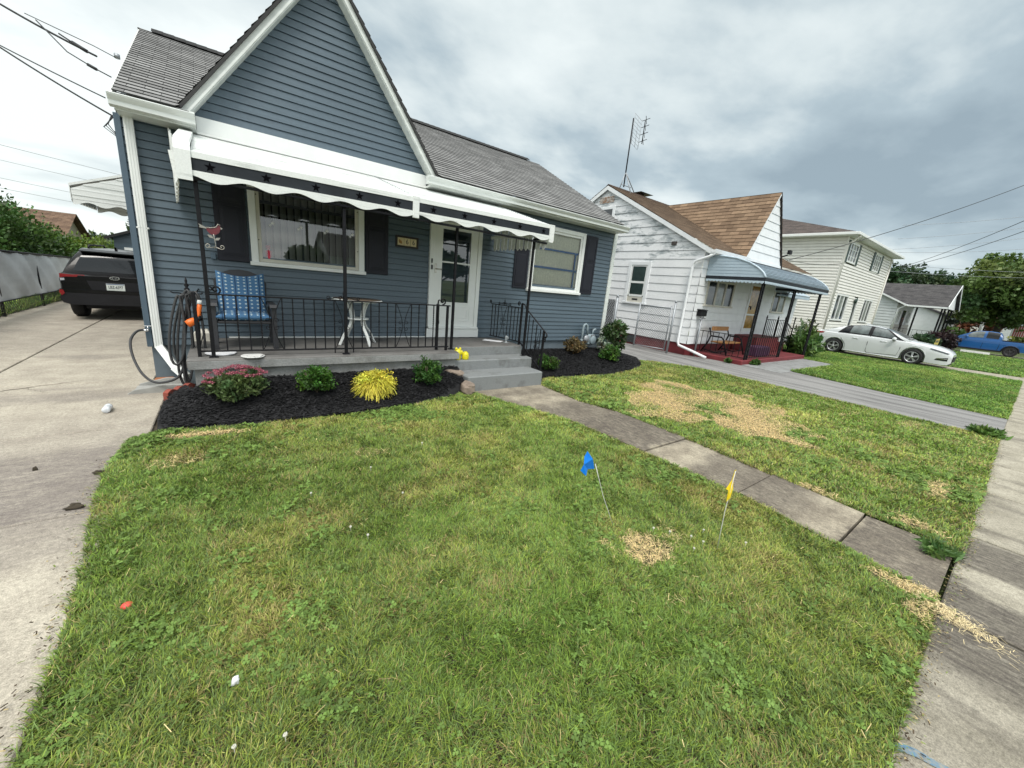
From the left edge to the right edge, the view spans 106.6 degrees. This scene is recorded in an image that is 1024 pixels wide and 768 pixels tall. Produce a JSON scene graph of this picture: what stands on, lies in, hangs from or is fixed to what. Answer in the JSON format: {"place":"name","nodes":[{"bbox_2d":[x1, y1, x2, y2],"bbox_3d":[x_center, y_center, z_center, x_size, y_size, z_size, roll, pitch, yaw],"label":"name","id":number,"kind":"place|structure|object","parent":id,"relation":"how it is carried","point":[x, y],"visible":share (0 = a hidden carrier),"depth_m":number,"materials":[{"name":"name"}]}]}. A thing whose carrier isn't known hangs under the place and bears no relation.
{"place":"outdoors","nodes":[
{"label":"outdoors","id":0,"kind":"place"},
{"bbox_2d":[0,300,163,767],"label":"concrete driveway","id":1,"kind":"structure","parent":0,"point":[62,436],"depth_m":3.31,"materials":[{"name":"grey concrete"}]},
{"bbox_2d":[0,250,70,316],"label":"privacy fence","id":2,"kind":"object","parent":1,"relation":"on","point":[26,274],"visible":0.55,"depth_m":9.45,"materials":[{"name":"grey fabric"}]},
{"bbox_2d":[0,454,113,762],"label":"edge crumbs","id":3,"kind":"object","parent":1,"relation":"on","point":[49,647],"visible":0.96,"depth_m":1.65,"materials":[{"name":"soil"}]},
{"bbox_2d":[63,502,85,510],"bbox_3d":[-2.904,0.818,2.534,0.110,0.057,0.045,-5,18,-36],"label":"dirt clod","id":4,"kind":"object","parent":1,"relation":"on","point":[72,506],"visible":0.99,"depth_m":2.53,"materials":[{"name":"soil"}]},
{"bbox_2d":[59,244,141,315],"bbox_3d":[-10.676,-2.939,10.754,1.840,1.719,4.742,-5,18,-36],"label":"parked suv","id":5,"kind":"object","parent":1,"relation":"on","point":[104,277],"visible":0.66,"depth_m":8.92,"materials":[{"name":"black paint"}]},
{"bbox_2d":[103,230,132,250],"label":"garage","id":6,"kind":"structure","parent":1,"relation":"on","point":[122,240],"depth_m":13.66,"materials":[{"name":"blue plastic"}]},
{"bbox_2d":[128,377,184,393],"bbox_3d":[-4.493,0.015,4.865,0.560,0.110,0.335,-5,18,-36],"label":"splash block","id":7,"kind":"object","parent":1,"relation":"on","point":[146,387],"depth_m":4.80,"materials":[{"name":"concrete"}]},
{"bbox_2d":[0,391,941,767],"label":"front lawn grass","id":8,"kind":"structure","parent":0,"point":[658,677],"depth_m":2.03,"materials":[{"name":"green plant"}]},
{"bbox_2d":[580,451,612,524],"bbox_3d":[0.616,0.763,2.667,0.462,0.706,0.024,-5,18,-36],"label":"marker flag","id":9,"kind":"object","parent":8,"relation":"on","point":[588,462],"visible":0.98,"depth_m":2.50,"materials":[{"name":"blue plastic"}]},
{"bbox_2d":[717,470,735,548],"bbox_3d":[1.464,0.885,2.637,0.087,0.640,0.018,-5,18,-36],"label":"marker flag","id":10,"kind":"object","parent":8,"relation":"on","point":[729,488],"visible":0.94,"depth_m":2.60,"materials":[{"name":"yellow plastic"}]},
{"bbox_2d":[0,0,1023,325],"label":"sky","id":11,"kind":"structure","parent":0,"point":[872,118],"materials":[{"name":"grey"}]},
{"bbox_2d":[195,332,1023,618],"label":"ground","id":12,"kind":"structure","parent":0,"point":[948,572],"depth_m":4.67,"materials":[{"name":"brown soil"}]},
{"bbox_2d":[0,184,49,253],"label":"overgrown bush","id":13,"kind":"object","parent":12,"relation":"on","point":[10,232],"visible":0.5,"depth_m":10.47,"materials":[{"name":"green plant"}]},
{"bbox_2d":[0,196,77,256],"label":"overgrown bush","id":14,"kind":"object","parent":12,"relation":"on","point":[47,245],"visible":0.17,"depth_m":12.12,"materials":[{"name":"green plant"}]},
{"bbox_2d":[0,205,90,239],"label":"brick roofed house","id":15,"kind":"structure","parent":12,"relation":"on","point":[67,222],"depth_m":19.45,"materials":[{"name":"orange"}]},
{"bbox_2d":[46,222,91,255],"bbox_3d":[-16.521,-4.560,13.798,2.843,2.462,2.286,10,15,18],"label":"overgrown bush","id":16,"kind":"object","parent":12,"relation":"on","point":[73,246],"visible":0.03,"depth_m":13.64,"materials":[{"name":"green plant"}]},
{"bbox_2d":[54,228,106,252],"bbox_3d":[-17.885,-5.185,15.852,2.274,2.378,3.020,-5,18,-36],"label":"overgrown bush","id":17,"kind":"object","parent":12,"relation":"on","point":[85,241],"visible":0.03,"depth_m":15.74,"materials":[{"name":"green plant"}]},
{"bbox_2d":[87,229,113,246],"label":"distant woods","id":18,"kind":"object","parent":12,"relation":"on","point":[94,234],"depth_m":71.79,"materials":[{"name":"green plant"}]},
{"bbox_2d":[157,365,463,430],"bbox_3d":[-2.264,0.054,5.099,3.670,0.384,1.280,-5,18,-36],"label":"front mulch bed","id":19,"kind":"object","parent":12,"relation":"on","point":[283,398],"visible":0.72,"depth_m":4.56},
{"bbox_2d":[163,383,194,400],"bbox_3d":[-4.061,0.092,4.670,0.055,0.138,0.427,4,15,-4],"label":"edging brick","id":20,"kind":"object","parent":19,"relation":"on","point":[166,392],"visible":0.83,"depth_m":4.53,"materials":[{"name":"red brick"}]},
{"bbox_2d":[200,364,270,401],"bbox_3d":[-3.100,-0.017,4.294,0.677,0.418,0.562,-5,18,-36],"label":"flowering shrub","id":21,"kind":"object","parent":19,"relation":"on","point":[227,385],"visible":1,"depth_m":4.21,"materials":[{"name":"green plant"}]},
{"bbox_2d":[295,364,338,392],"bbox_3d":[-2.433,-0.064,4.733,0.430,0.391,0.450,13,16,26],"label":"boxwood shrub","id":22,"kind":"object","parent":19,"relation":"on","point":[321,376],"visible":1,"depth_m":4.67,"materials":[{"name":"green plant"}]},
{"bbox_2d":[350,368,399,401],"bbox_3d":[-1.878,-0.017,5.178,0.686,0.439,0.591,-5,18,-36],"label":"golden threadleaf shrub","id":23,"kind":"object","parent":19,"relation":"on","point":[373,382],"visible":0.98,"depth_m":5.06,"materials":[{"name":"yellow plant"}]},
{"bbox_2d":[411,354,443,384],"bbox_3d":[-1.217,-0.210,5.618,0.488,0.424,0.458,-5,18,-36],"label":"boxwood shrub","id":24,"kind":"object","parent":19,"relation":"on","point":[425,373],"visible":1,"depth_m":5.56,"materials":[{"name":"green plant"}]},
{"bbox_2d":[460,380,474,394],"bbox_3d":[-0.696,0.060,5.972,0.218,0.200,0.288,1,15,-17],"label":"edging stone","id":25,"kind":"object","parent":19,"relation":"on","point":[467,387],"visible":0.98,"depth_m":5.86,"materials":[{"name":"beige stone"}]},
{"bbox_2d":[106,0,629,390],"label":"blue house","id":26,"kind":"structure","parent":12,"relation":"on","point":[309,80],"depth_m":5.82,"materials":[{"name":"plastic"}]},
{"bbox_2d":[0,45,105,97],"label":"service cable","id":27,"kind":"object","parent":26,"relation":"attached to","point":[53,72],"visible":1,"depth_m":4.40,"materials":[{"name":"black rubber"}]},
{"bbox_2d":[0,47,111,115],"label":"service cable","id":28,"kind":"object","parent":26,"relation":"attached to","point":[55,82],"visible":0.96,"depth_m":4.51,"materials":[{"name":"black rubber"}]},
{"bbox_2d":[24,13,115,135],"bbox_3d":[-5.225,-3.519,4.772,1.499,1.835,0.423,11,16,21],"label":"service drop","id":29,"kind":"object","parent":26,"relation":"attached to","point":[87,64],"visible":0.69,"depth_m":4.67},
{"bbox_2d":[0,3,96,56],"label":"service cable","id":30,"kind":"object","parent":29,"relation":"attached to","point":[32,22],"visible":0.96,"depth_m":4.66,"materials":[{"name":"black rubber"}]},
{"bbox_2d":[68,175,127,215],"bbox_3d":[-7.687,-3.810,7.578,1.180,0.823,1.719,-5,18,-36],"label":"side canopy","id":31,"kind":"object","parent":26,"relation":"attached to","point":[103,194],"visible":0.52,"depth_m":6.87,"materials":[{"name":"white metal"}]},
{"bbox_2d":[170,277,202,346],"bbox_3d":[-4.000,-0.598,4.776,0.154,1.425,0.279,13,16,26],"label":"hose stand","id":32,"kind":"object","parent":26,"relation":"attached to","point":[186,285],"visible":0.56,"depth_m":4.65,"materials":[{"name":"black metal"}]},
{"bbox_2d":[129,289,206,386],"bbox_3d":[-4.341,-0.557,4.745,1.104,1.286,0.383,8,15,11],"label":"garden hose","id":33,"kind":"object","parent":32,"relation":"hanging from","point":[187,320],"visible":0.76,"depth_m":4.66,"materials":[{"name":"rubber"}]},
{"bbox_2d":[210,269,278,349],"bbox_3d":[-3.572,-1.002,5.082,0.715,0.990,0.655,-5,18,-36],"label":"patio chair","id":34,"kind":"object","parent":26,"relation":"on","point":[272,306],"visible":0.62,"depth_m":5.04,"materials":[{"name":"blue plastic"}]},
{"bbox_2d":[215,270,270,320],"bbox_3d":[-3.546,-1.157,5.013,0.580,0.601,0.538,-5,18,-36],"label":"chair cushion","id":35,"kind":"object","parent":34,"relation":"on","point":[239,285],"visible":0.91,"depth_m":5.08,"materials":[{"name":"blue fabric"}]},
{"bbox_2d":[241,353,264,357],"bbox_3d":[-3.139,-0.340,4.627,0.250,0.018,0.250,-5,18,-36],"label":"stepping plate","id":36,"kind":"object","parent":26,"relation":"on","point":[253,355],"visible":1,"depth_m":4.62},
{"bbox_2d":[246,184,365,274],"bbox_3d":[-3.070,-2.442,5.813,1.600,1.370,0.165,-5,18,-36],"label":"window","id":37,"kind":"structure","parent":26,"relation":"in","point":[254,198],"depth_m":5.83,"materials":[{"name":"white paint"}]},
{"bbox_2d":[191,286,449,356],"bbox_3d":[-2.667,-1.006,5.716,3.180,0.845,1.320,-5,18,-36],"label":"porch railing","id":38,"kind":"object","parent":26,"relation":"on","point":[196,324],"visible":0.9,"depth_m":5.08,"materials":[{"name":"black metal"}]},
{"bbox_2d":[332,297,381,346],"bbox_3d":[-2.429,-0.983,6.008,0.740,0.704,0.740,-5,18,-36],"label":"bistro table","id":39,"kind":"object","parent":26,"relation":"on","point":[365,306],"visible":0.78,"depth_m":5.92,"materials":[{"name":"white paint"}]},
{"bbox_2d":[167,127,554,357],"bbox_3d":[-1.838,-1.834,5.957,5.145,2.800,1.488,-5,18,-36],"label":"metal awning","id":40,"kind":"object","parent":26,"relation":"attached to","point":[210,160],"visible":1,"depth_m":4.84,"materials":[{"name":"white metal"}]},
{"bbox_2d":[198,223,224,249],"bbox_3d":[-3.237,-1.594,4.117,0.205,0.264,0.064,-5,18,-36],"label":"bird ornament","id":41,"kind":"object","parent":40,"relation":"hanging from","point":[213,231],"visible":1,"depth_m":4.10,"materials":[{"name":"red metal"}]},
{"bbox_2d":[395,235,418,248],"bbox_3d":[-1.838,-2.488,6.697,0.410,0.190,0.033,-5,18,-36],"label":"house number sign","id":42,"kind":"object","parent":26,"relation":"attached to","point":[407,242],"visible":1,"depth_m":6.69,"materials":[{"name":"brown wood"}]},
{"bbox_2d":[426,220,483,336],"bbox_3d":[-1.109,-2.020,7.409,1.150,2.225,0.169,-5,18,-36],"label":"door","id":43,"kind":"structure","parent":26,"relation":"in","point":[465,314],"depth_m":7.44,"materials":[{"name":"white paint"}]},
{"bbox_2d":[489,300,547,370],"bbox_3d":[0.081,-0.965,7.493,0.114,1.317,1.714,-8,20,-42],"label":"step railing","id":44,"kind":"object","parent":26,"relation":"on","point":[536,343],"visible":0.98,"depth_m":7.36,"materials":[{"name":"black metal"}]},
{"bbox_2d":[526,227,586,294],"bbox_3d":[1.029,-2.823,8.790,1.660,1.420,0.169,-5,18,-36],"label":"window","id":45,"kind":"structure","parent":26,"relation":"in","point":[559,264],"depth_m":8.87,"materials":[{"name":"white paint"}]},
{"bbox_2d":[580,323,595,344],"bbox_3d":[1.962,-1.167,9.813,0.533,0.786,0.260,-5,18,-36],"label":"gas meter","id":46,"kind":"object","parent":26,"relation":"attached to","point":[590,338],"visible":0.96,"depth_m":9.70,"materials":[{"name":"grey paint"}]},
{"bbox_2d":[521,347,640,380],"bbox_3d":[1.788,-0.541,8.961,4.481,0.334,1.819,-5,18,-36],"label":"corner mulch bed","id":47,"kind":"object","parent":12,"relation":"on","point":[587,361],"visible":0.68,"depth_m":8.78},
{"bbox_2d":[536,353,559,369],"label":"boxwood shrub","id":48,"kind":"object","parent":47,"relation":"on","point":[548,362],"visible":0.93,"depth_m":7.75,"materials":[{"name":"green plant"}]},
{"bbox_2d":[563,335,587,352],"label":"reddish shrub","id":49,"kind":"object","parent":47,"relation":"on","point":[572,345],"visible":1,"depth_m":9.12,"materials":[{"name":"brown plant"}]},
{"bbox_2d":[596,335,612,350],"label":"variegated plant","id":50,"kind":"object","parent":47,"relation":"on","point":[601,339],"visible":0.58,"depth_m":9.72,"materials":[{"name":"green plant"}]},
{"bbox_2d":[598,343,620,360],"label":"boxwood shrub","id":51,"kind":"object","parent":47,"relation":"on","point":[611,352],"visible":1,"depth_m":9.19,"materials":[{"name":"green plant"}]},
{"bbox_2d":[596,318,629,351],"bbox_3d":[2.638,-1.279,9.927,0.768,0.887,0.906,14,17,29],"label":"leafy bush","id":52,"kind":"object","parent":47,"relation":"on","point":[614,331],"visible":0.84,"depth_m":9.79,"materials":[{"name":"green plant"}]},
{"bbox_2d":[590,184,811,364],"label":"white house","id":53,"kind":"structure","parent":12,"relation":"on","point":[660,253],"depth_m":13.36,"materials":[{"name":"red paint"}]},
{"bbox_2d":[601,206,615,222],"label":"window","id":54,"kind":"structure","parent":53,"relation":"in","point":[610,210],"depth_m":14.26,"materials":[{"name":"white glass"}]},
{"bbox_2d":[619,113,649,193],"bbox_3d":[4.705,-8.603,14.380,0.965,2.804,0.521,-5,18,-36],"label":"tv antenna","id":55,"kind":"object","parent":53,"relation":"on","point":[625,174],"visible":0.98,"depth_m":14.38,"materials":[{"name":"black metal"}]},
{"bbox_2d":[622,261,651,304],"bbox_3d":[4.460,-3.602,13.591,0.098,1.460,1.000,-5,18,-36],"label":"window","id":56,"kind":"structure","parent":53,"relation":"in","point":[632,297],"depth_m":13.61,"materials":[{"name":"white paint"}]},
{"bbox_2d":[703,280,736,307],"bbox_3d":[6.957,-2.988,12.740,1.920,0.840,0.080,-5,18,-36],"label":"window","id":57,"kind":"structure","parent":53,"relation":"in","point":[718,294],"depth_m":12.73,"materials":[{"name":"white glass"}]},
{"bbox_2d":[700,326,743,355],"bbox_3d":[7.005,-1.435,12.555,1.275,0.850,0.872,-5,18,-36],"label":"porch bench","id":58,"kind":"object","parent":53,"relation":"on","point":[719,328],"visible":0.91,"depth_m":12.51,"materials":[{"name":"beige wood"}]},
{"bbox_2d":[694,330,780,358],"bbox_3d":[7.508,-1.363,12.676,2.608,0.659,1.528,-5,18,-36],"label":"porch railing","id":59,"kind":"object","parent":53,"relation":"attached to","point":[746,345],"visible":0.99,"depth_m":12.04,"materials":[{"name":"black metal"}]},
{"bbox_2d":[740,283,763,333],"bbox_3d":[9.053,-2.805,14.358,1.050,1.860,0.123,-5,18,-36],"label":"door","id":60,"kind":"structure","parent":53,"relation":"in","point":[755,288],"depth_m":14.29,"materials":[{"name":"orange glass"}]},
{"bbox_2d":[748,345,769,356],"bbox_3d":[8.331,-1.131,12.965,1.000,0.320,0.385,-5,18,-36],"label":"planter box","id":61,"kind":"object","parent":53,"relation":"on","point":[763,347],"visible":0.66,"depth_m":12.71,"materials":[{"name":"paint"}]},
{"bbox_2d":[706,255,828,359],"bbox_3d":[8.673,-2.528,13.081,5.460,3.016,1.733,-5,18,-36],"label":"porch awning","id":62,"kind":"object","parent":53,"relation":"on","point":[724,268],"visible":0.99,"depth_m":11.56,"materials":[{"name":"blue metal"}]},
{"bbox_2d":[769,291,787,313],"bbox_3d":[10.918,-3.331,15.622,1.340,0.860,0.080,-5,18,-36],"label":"window","id":63,"kind":"structure","parent":53,"relation":"in","point":[777,306],"depth_m":15.61,"materials":[{"name":"white glass"}]},
{"bbox_2d":[762,315,795,350],"bbox_3d":[10.002,-1.857,14.368,2.710,1.400,0.060,-5,18,-36],"label":"stair railing","id":64,"kind":"object","parent":53,"relation":"on","point":[776,326],"visible":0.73,"depth_m":14.25,"materials":[{"name":"black metal"}]},
{"bbox_2d":[777,292,809,300],"bbox_3d":[11.635,-3.679,15.724,2.350,0.350,0.440,-5,18,-36],"label":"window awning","id":65,"kind":"object","parent":53,"relation":"attached to","point":[799,296],"depth_m":15.60,"materials":[{"name":"white metal"}]},
{"bbox_2d":[787,185,1023,260],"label":"service cable","id":66,"kind":"object","parent":53,"relation":"attached to","point":[905,226],"visible":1,"depth_m":14.62,"materials":[{"name":"black rubber"}]},
{"bbox_2d":[475,385,951,594],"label":"front walk","id":67,"kind":"structure","parent":12,"relation":"on","point":[887,545],"depth_m":3.75,"materials":[{"name":"concrete"}]},
{"bbox_2d":[543,385,934,539],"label":"edge crumbs","id":68,"kind":"object","parent":67,"relation":"on","point":[755,467],"visible":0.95,"depth_m":3.66,"materials":[{"name":"soil"}]},
{"bbox_2d":[914,534,969,562],"bbox_3d":[3.297,1.274,2.954,0.313,0.159,0.297,13,16,27],"label":"crabgrass tuft","id":69,"kind":"object","parent":67,"relation":"on","point":[937,548],"visible":0.99,"depth_m":2.91,"materials":[{"name":"green plant"}]},
{"bbox_2d":[743,359,833,372],"bbox_3d":[9.243,-0.595,12.546,5.100,0.080,1.030,-5,18,-36],"label":"neighbour porch pad","id":70,"kind":"object","parent":12,"relation":"on","point":[785,366],"visible":0.57,"depth_m":12.24,"materials":[{"name":"grey concrete"}]},
{"bbox_2d":[695,219,904,346],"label":"cream house","id":71,"kind":"structure","parent":12,"relation":"on","point":[854,282],"depth_m":20.86,"materials":[{"name":"plastic"}]},
{"bbox_2d":[829,293,848,320],"bbox_3d":[18.019,-4.210,21.031,2.150,1.420,0.070,-5,18,-36],"label":"window","id":72,"kind":"structure","parent":71,"relation":"in","point":[839,306],"depth_m":21.04,"materials":[{"name":"white paint"}]},
{"bbox_2d":[846,298,858,325],"bbox_3d":[20.153,-3.943,22.735,0.750,2.280,0.070,-5,18,-36],"label":"door","id":73,"kind":"structure","parent":71,"relation":"in","point":[852,312],"depth_m":22.70,"materials":[{"name":"white paint"}]},
{"bbox_2d":[846,243,860,264],"bbox_3d":[17.931,-6.867,20.083,1.500,1.000,0.070,-5,18,-36],"label":"window","id":74,"kind":"structure","parent":71,"relation":"in","point":[853,253],"depth_m":20.13,"materials":[{"name":"white paint"}]},
{"bbox_2d":[857,299,872,322],"bbox_3d":[22.317,-4.614,24.148,2.000,1.420,0.070,-5,18,-36],"label":"window","id":75,"kind":"structure","parent":71,"relation":"in","point":[866,305],"depth_m":24.17,"materials":[{"name":"white paint"}]},
{"bbox_2d":[871,254,882,272],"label":"window","id":76,"kind":"structure","parent":71,"relation":"in","point":[878,258],"depth_m":23.03,"materials":[{"name":"white paint"}]},
{"bbox_2d":[886,261,924,283],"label":"background tree","id":77,"kind":"object","parent":12,"relation":"on","point":[900,275],"visible":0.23,"depth_m":49.26,"materials":[{"name":"green plant"}]},
{"bbox_2d":[873,283,962,335],"bbox_3d":[31.096,-6.585,33.569,7.100,5.140,10.347,-5,18,-36],"label":"grey roofed bungalow","id":78,"kind":"object","parent":12,"relation":"on","point":[899,302],"visible":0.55,"depth_m":30.02,"materials":[{"name":"white paint"}]},
{"bbox_2d":[902,263,954,284],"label":"background tree","id":79,"kind":"object","parent":12,"relation":"on","point":[928,279],"visible":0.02,"depth_m":58.73,"materials":[{"name":"green plant"}]},
{"bbox_2d":[906,307,952,336],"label":"wall","id":80,"kind":"structure","parent":12,"relation":"on","point":[925,319],"depth_m":36.80,"materials":[{"name":"grey"}]},
{"bbox_2d":[931,268,967,284],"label":"background tree","id":81,"kind":"object","parent":12,"relation":"on","point":[942,279],"visible":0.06,"depth_m":58.98,"materials":[{"name":"green plant"}]},
{"bbox_2d":[938,326,966,334],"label":"green bush","id":82,"kind":"object","parent":12,"relation":"on","point":[961,332],"visible":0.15,"depth_m":33.01,"materials":[{"name":"green plant"}]},
{"bbox_2d":[953,321,1001,332],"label":"copper bush","id":83,"kind":"object","parent":12,"relation":"on","point":[966,326],"visible":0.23,"depth_m":39.92,"materials":[{"name":"brown plant"}]},
{"bbox_2d":[945,251,1023,332],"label":"street tree","id":84,"kind":"object","parent":12,"relation":"on","point":[990,295],"visible":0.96,"depth_m":32.92,"materials":[{"name":"green plant"}]},
{"bbox_2d":[1007,326,1023,340],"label":"striped flag","id":85,"kind":"object","parent":12,"relation":"on","point":[1018,334],"visible":0.53,"depth_m":34.85,"materials":[{"name":"white paint"}]},
{"bbox_2d":[633,301,676,353],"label":"chain link gate","id":86,"kind":"structure","parent":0,"point":[668,322],"depth_m":12.51,"materials":[{"name":"metal"}]},
{"bbox_2d":[541,359,1001,552],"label":"side lawn grass","id":87,"kind":"structure","parent":0,"point":[810,409],"depth_m":5.38,"materials":[{"name":"green plant"}]},
{"bbox_2d":[598,343,1007,431],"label":"neighbour asphalt driveway","id":88,"kind":"structure","parent":0,"point":[929,411],"depth_m":8.95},
{"bbox_2d":[599,295,618,342],"bbox_3d":[2.738,-1.937,11.809,1.347,1.710,0.093,-5,18,-36],"label":"chain link fence","id":89,"kind":"object","parent":88,"relation":"on","point":[611,310],"visible":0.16,"depth_m":12.01,"materials":[{"name":"metal"}]},
{"bbox_2d":[964,423,1014,439],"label":"crabgrass tuft","id":90,"kind":"object","parent":88,"relation":"on","point":[986,430],"visible":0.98,"depth_m":6.35,"materials":[{"name":"green plant"}]},
{"bbox_2d":[689,328,1022,379],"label":"cream house driveway","id":91,"kind":"structure","parent":0,"point":[939,366],"depth_m":16.39,"materials":[{"name":"concrete"}]},
{"bbox_2d":[817,323,956,365],"bbox_3d":[16.749,-1.929,17.346,2.206,1.500,4.720,-5,18,-36],"label":"parked car","id":92,"kind":"object","parent":91,"relation":"on","point":[871,339],"visible":0.98,"depth_m":16.69,"materials":[{"name":"white paint"}]},
{"bbox_2d":[783,345,1023,418],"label":"neighbour lawn grass","id":93,"kind":"structure","parent":0,"point":[970,391],"depth_m":11.31,"materials":[{"name":"green plant"}]},
{"bbox_2d":[784,328,828,355],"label":"tall weeds","id":94,"kind":"object","parent":93,"relation":"on","point":[797,342],"visible":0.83,"depth_m":14.93,"materials":[{"name":"green plant"}]},
{"bbox_2d":[793,317,819,333],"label":"tall weeds","id":95,"kind":"object","parent":93,"relation":"on","point":[803,326],"visible":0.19,"depth_m":16.34,"materials":[{"name":"green plant"}]},
{"bbox_2d":[849,350,1023,377],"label":"lawn grass","id":96,"kind":"structure","parent":0,"point":[1003,365],"depth_m":19.09,"materials":[{"name":"green plant"}]},
{"bbox_2d":[885,378,1023,767],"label":"sidewalk","id":97,"kind":"structure","parent":0,"point":[974,712],"depth_m":2.08,"materials":[{"name":"concrete"}]},
{"bbox_2d":[895,743,947,767],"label":"blue paint mark","id":98,"kind":"object","parent":97,"relation":"on","point":[917,754],"visible":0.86,"depth_m":1.55,"materials":[{"name":"blue paint"}]},
{"bbox_2d":[875,442,1003,767],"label":"edge crumbs","id":99,"kind":"object","parent":97,"relation":"on","point":[908,738],"visible":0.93,"depth_m":2.06,"materials":[{"name":"soil"}]},
{"bbox_2d":[889,571,1016,668],"bbox_3d":[2.673,1.397,2.324,0.309,0.041,0.708,6,15,2],"label":"loose straw","id":100,"kind":"object","parent":97,"relation":"on","point":[968,626],"visible":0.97,"depth_m":2.28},
{"bbox_2d":[950,349,1023,358],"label":"truck driveway","id":101,"kind":"structure","parent":0,"point":[992,354],"depth_m":29.10,"materials":[{"name":"concrete"}]},
{"bbox_2d":[952,331,1023,356],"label":"pickup truck","id":102,"kind":"object","parent":101,"relation":"on","point":[992,341],"visible":0.7,"depth_m":28.72,"materials":[{"name":"blue paint"}]},
{"label":"far lawn soil","id":103,"kind":"structure","parent":0,"visible":0},
{"bbox_2d":[911,333,941,345],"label":"clipped hedge","id":104,"kind":"object","parent":103,"relation":"on","point":[928,338],"visible":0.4,"depth_m":24.79,"materials":[{"name":"green plant"}]},
{"bbox_2d":[927,328,961,350],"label":"barberry bush","id":105,"kind":"object","parent":103,"relation":"on","point":[949,340],"visible":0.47,"depth_m":26.44,"materials":[{"name":"purple plant"}]},
{"label":"fence line grass","id":106,"kind":"structure","parent":0,"visible":0},
{"bbox_2d":[0,291,60,316],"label":"fence line weeds","id":107,"kind":"object","parent":106,"relation":"on","point":[25,305],"visible":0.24,"depth_m":9.78,"materials":[{"name":"green plant"}]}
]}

